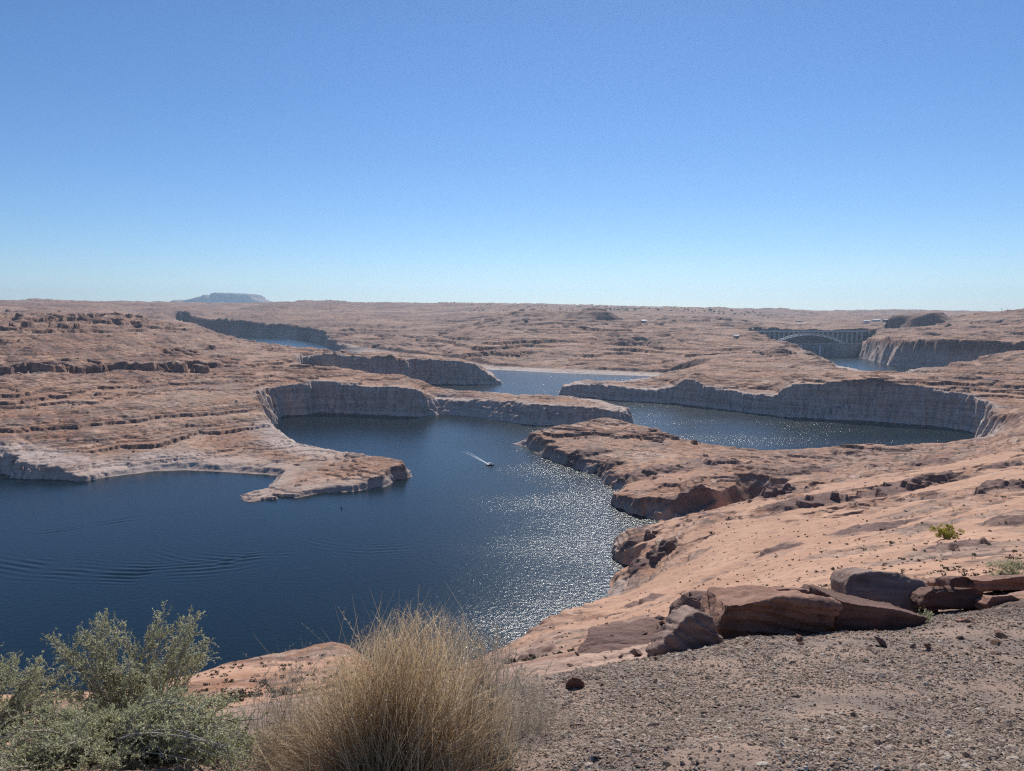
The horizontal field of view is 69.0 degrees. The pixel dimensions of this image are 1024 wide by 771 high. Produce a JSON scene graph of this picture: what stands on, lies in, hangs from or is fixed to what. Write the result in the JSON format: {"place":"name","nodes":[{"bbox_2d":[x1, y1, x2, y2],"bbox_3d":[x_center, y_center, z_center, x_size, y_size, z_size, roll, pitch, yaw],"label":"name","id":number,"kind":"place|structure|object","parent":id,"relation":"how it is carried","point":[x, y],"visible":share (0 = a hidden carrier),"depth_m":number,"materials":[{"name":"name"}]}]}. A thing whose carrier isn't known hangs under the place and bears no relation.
{"place":"outdoors","nodes":[
{"label":"outdoors","id":0,"kind":"place"},
{"bbox_2d":[170,292,271,302],"bbox_3d":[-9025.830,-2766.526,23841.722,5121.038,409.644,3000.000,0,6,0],"label":"hill","id":1,"kind":"structure","parent":0,"point":[228,297],"depth_m":23130.68,"materials":[{"name":"stone"}]},
{"bbox_2d":[0,336,975,694],"bbox_3d":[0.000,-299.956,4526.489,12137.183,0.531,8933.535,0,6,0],"label":"lake water","id":2,"kind":"structure","parent":0,"point":[514,540],"depth_m":554.83,"materials":[{"name":"blue liquid"}]},
{"bbox_2d":[0,298,991,338],"bbox_3d":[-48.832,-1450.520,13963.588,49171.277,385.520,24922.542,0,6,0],"label":"terrain","id":3,"kind":"structure","parent":0,"point":[286,319],"depth_m":5337.91,"materials":[{"name":"stone"}]},
{"bbox_2d":[469,304,768,317],"bbox_3d":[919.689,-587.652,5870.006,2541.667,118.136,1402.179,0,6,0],"label":"trees","id":4,"kind":"object","parent":3,"relation":"on","point":[640,308],"visible":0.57,"depth_m":5758.60,"materials":[{"name":"green plant"}]},
{"bbox_2d":[0,345,1023,595],"bbox_3d":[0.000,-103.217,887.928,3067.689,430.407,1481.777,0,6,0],"label":"canyon terrain","id":5,"kind":"structure","parent":0,"point":[984,403],"depth_m":887.48,"materials":[{"name":"stone"}]},
{"bbox_2d":[0,308,1023,384],"bbox_3d":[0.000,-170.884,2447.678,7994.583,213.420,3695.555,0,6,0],"label":"plateau terrain","id":6,"kind":"structure","parent":0,"point":[922,342],"depth_m":2248.87,"materials":[{"name":"stone"}]},
{"bbox_2d":[0,312,1023,739],"bbox_3d":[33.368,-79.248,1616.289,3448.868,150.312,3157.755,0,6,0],"label":"desert scrub","id":7,"kind":"object","parent":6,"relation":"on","point":[250,694],"visible":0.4,"depth_m":123.09,"materials":[{"name":"green plant"}]},
{"bbox_2d":[758,331,866,342],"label":"arch bridge","id":8,"kind":"structure","parent":6,"relation":"on","point":[803,334],"depth_m":2770.02,"materials":[{"name":"metal"}]},
{"bbox_2d":[792,343,861,356],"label":"concrete dam","id":9,"kind":"structure","parent":6,"relation":"on","point":[836,349],"depth_m":2594.87,"materials":[{"name":"grey concrete"}]},
{"bbox_2d":[0,490,1023,748],"bbox_3d":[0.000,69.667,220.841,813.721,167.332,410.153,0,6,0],"label":"hillside","id":10,"kind":"structure","parent":0,"point":[972,516],"depth_m":251.97,"materials":[{"name":"stone"}]},
{"bbox_2d":[928,524,964,538],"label":"rabbitbrush","id":11,"kind":"object","parent":10,"relation":"on","point":[947,532],"visible":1,"depth_m":223.95,"materials":[{"name":"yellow plant"}]},
{"bbox_2d":[985,558,1023,575],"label":"weed","id":12,"kind":"object","parent":10,"relation":"on","point":[1009,569],"visible":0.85,"depth_m":21.56,"materials":[{"name":"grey plant"}]},
{"bbox_2d":[0,573,1023,770],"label":"ground","id":13,"kind":"structure","parent":0,"point":[597,645],"depth_m":5.26,"materials":[{"name":"gravel"}]},
{"bbox_2d":[0,645,87,752],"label":"shrub","id":14,"kind":"object","parent":13,"relation":"on","point":[21,696],"visible":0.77,"depth_m":3.81,"materials":[{"name":"green plant"}]},
{"bbox_2d":[40,600,219,722],"bbox_3d":[-2.063,1.644,4.113,1.081,0.837,0.795,3,7,25],"label":"shrub","id":15,"kind":"object","parent":13,"relation":"on","point":[115,687],"visible":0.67,"depth_m":4.14,"materials":[{"name":"green plant"}]},
{"bbox_2d":[0,678,277,770],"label":"shrub","id":16,"kind":"object","parent":13,"relation":"on","point":[139,736],"visible":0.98,"depth_m":2.92,"materials":[{"name":"green plant"}]},
{"bbox_2d":[222,641,344,770],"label":"dry weed","id":17,"kind":"object","parent":13,"relation":"on","point":[286,706],"visible":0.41,"depth_m":3.06,"materials":[{"name":"beige plant"}]},
{"bbox_2d":[229,585,536,770],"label":"bunch grass","id":18,"kind":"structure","parent":13,"relation":"on","point":[344,751],"depth_m":2.80,"materials":[{"name":"plant"}]},
{"bbox_2d":[371,662,522,770],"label":"dry weed","id":19,"kind":"object","parent":13,"relation":"on","point":[452,760],"visible":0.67,"depth_m":2.76,"materials":[{"name":"plant"}]},
{"bbox_2d":[419,585,581,770],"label":"dry weed","id":20,"kind":"object","parent":13,"relation":"on","point":[520,687],"visible":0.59,"depth_m":3.05,"materials":[{"name":"beige plant"}]},
{"bbox_2d":[484,742,522,770],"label":"weed","id":21,"kind":"object","parent":13,"relation":"on","point":[507,751],"visible":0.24,"depth_m":3.08,"materials":[{"name":"grey plant"}]},
{"bbox_2d":[494,645,590,738],"bbox_3d":[0.091,1.629,3.787,0.576,0.749,0.791,-2,6,-21],"label":"dry weed","id":22,"kind":"object","parent":13,"relation":"on","point":[532,710],"visible":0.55,"depth_m":3.68,"materials":[{"name":"beige plant"}]},
{"bbox_2d":[566,676,584,689],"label":"boulder","id":23,"kind":"object","parent":13,"relation":"on","point":[572,682],"visible":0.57,"depth_m":4.98,"materials":[{"name":"stone"}]},
{"bbox_2d":[629,648,642,655],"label":"loose stone","id":24,"kind":"object","parent":13,"relation":"on","point":[635,652],"visible":0.96,"depth_m":14.72,"materials":[{"name":"brown stone"}]},
{"bbox_2d":[654,615,664,618],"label":"loose stone","id":25,"kind":"object","parent":13,"relation":"on","point":[659,617],"visible":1,"depth_m":24.23,"materials":[{"name":"grey stone"}]},
{"bbox_2d":[645,605,723,656],"bbox_3d":[1.710,2.529,7.583,0.885,0.583,0.802,0,6,0],"label":"boulder","id":26,"kind":"object","parent":13,"relation":"on","point":[684,627],"visible":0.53,"depth_m":7.36,"materials":[{"name":"grey stone"}]},
{"bbox_2d":[700,585,842,639],"bbox_3d":[2.894,2.611,8.628,1.393,0.804,1.207,0,6,0],"label":"boulder","id":27,"kind":"object","parent":13,"relation":"on","point":[742,611],"visible":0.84,"depth_m":8.15,"materials":[{"name":"red stone"}]},
{"bbox_2d":[770,586,808,593],"bbox_3d":[3.650,2.785,9.961,1.239,0.470,0.950,0,6,0],"label":"boulder","id":28,"kind":"object","parent":13,"relation":"on","point":[801,590],"visible":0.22,"depth_m":9.53,"materials":[{"name":"red stone"}]},
{"bbox_2d":[795,634,802,641],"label":"loose stone","id":29,"kind":"object","parent":13,"relation":"on","point":[798,638],"visible":0.92,"depth_m":6.92,"materials":[{"name":"red stone"}]},
{"bbox_2d":[808,584,926,631],"bbox_3d":[4.060,2.611,8.598,1.030,0.628,0.798,0,6,0],"label":"boulder","id":30,"kind":"object","parent":13,"relation":"on","point":[856,613],"visible":0.62,"depth_m":8.22,"materials":[{"name":"stone"}]},
{"bbox_2d":[874,636,886,647],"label":"loose stone","id":31,"kind":"object","parent":13,"relation":"on","point":[881,642],"visible":1,"depth_m":6.64,"materials":[{"name":"grey stone"}]},
{"bbox_2d":[830,567,937,614],"bbox_3d":[5.286,2.913,10.739,1.324,0.619,1.232,0,6,0],"label":"boulder","id":32,"kind":"object","parent":13,"relation":"on","point":[895,588],"visible":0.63,"depth_m":10.43,"materials":[{"name":"grey stone"}]},
{"bbox_2d":[917,607,933,621],"bbox_3d":[4.605,2.669,8.374,0.385,0.392,0.480,2,6,20],"label":"weed","id":33,"kind":"object","parent":13,"relation":"on","point":[928,617],"visible":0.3,"depth_m":8.27,"materials":[{"name":"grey plant"}]},
{"bbox_2d":[908,585,983,611],"bbox_3d":[5.894,2.954,10.389,0.900,0.603,0.921,0,6,0],"label":"boulder","id":34,"kind":"object","parent":13,"relation":"on","point":[935,598],"visible":0.8,"depth_m":9.97,"materials":[{"name":"stone"}]},
{"bbox_2d":[933,576,975,587],"bbox_3d":[6.638,2.951,11.222,0.413,0.336,0.559,0,6,0],"label":"boulder","id":35,"kind":"object","parent":13,"relation":"on","point":[957,581],"visible":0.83,"depth_m":10.98,"materials":[{"name":"stone"}]},
{"bbox_2d":[956,618,975,622],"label":"boulder","id":36,"kind":"object","parent":13,"relation":"on","point":[963,620],"visible":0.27,"depth_m":7.99,"materials":[{"name":"red stone"}]},
{"bbox_2d":[912,574,1023,591],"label":"boulder","id":37,"kind":"object","parent":13,"relation":"on","point":[985,583],"visible":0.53,"depth_m":12.44,"materials":[{"name":"red stone"}]},
{"bbox_2d":[989,651,1000,654],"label":"loose stone","id":38,"kind":"object","parent":13,"relation":"on","point":[995,652],"visible":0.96,"depth_m":6.50,"materials":[{"name":"grey stone"}]},
{"bbox_2d":[989,638,1001,644],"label":"loose stone","id":39,"kind":"object","parent":13,"relation":"on","point":[996,641],"visible":1,"depth_m":6.87,"materials":[{"name":"red stone"}]},
{"bbox_2d":[973,595,1019,609],"bbox_3d":[6.379,2.873,9.907,0.499,0.368,0.538,0,6,0],"label":"boulder","id":40,"kind":"object","parent":13,"relation":"on","point":[985,602],"visible":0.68,"depth_m":9.67,"materials":[{"name":"red stone"}]},
{"bbox_2d":[993,629,1007,638],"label":"loose stone","id":41,"kind":"object","parent":13,"relation":"on","point":[999,633],"visible":1,"depth_m":7.17,"materials":[{"name":"red stone"}]},
{"bbox_2d":[0,0,1023,310],"label":"sky","id":42,"kind":"structure","parent":0,"point":[816,155],"materials":[{"name":"blue"}]},
{"bbox_2d":[495,604,1023,770],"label":"gravel","id":43,"kind":"structure","parent":0,"point":[675,719],"depth_m":4.36,"materials":[{"name":"gravel"}]}
]}

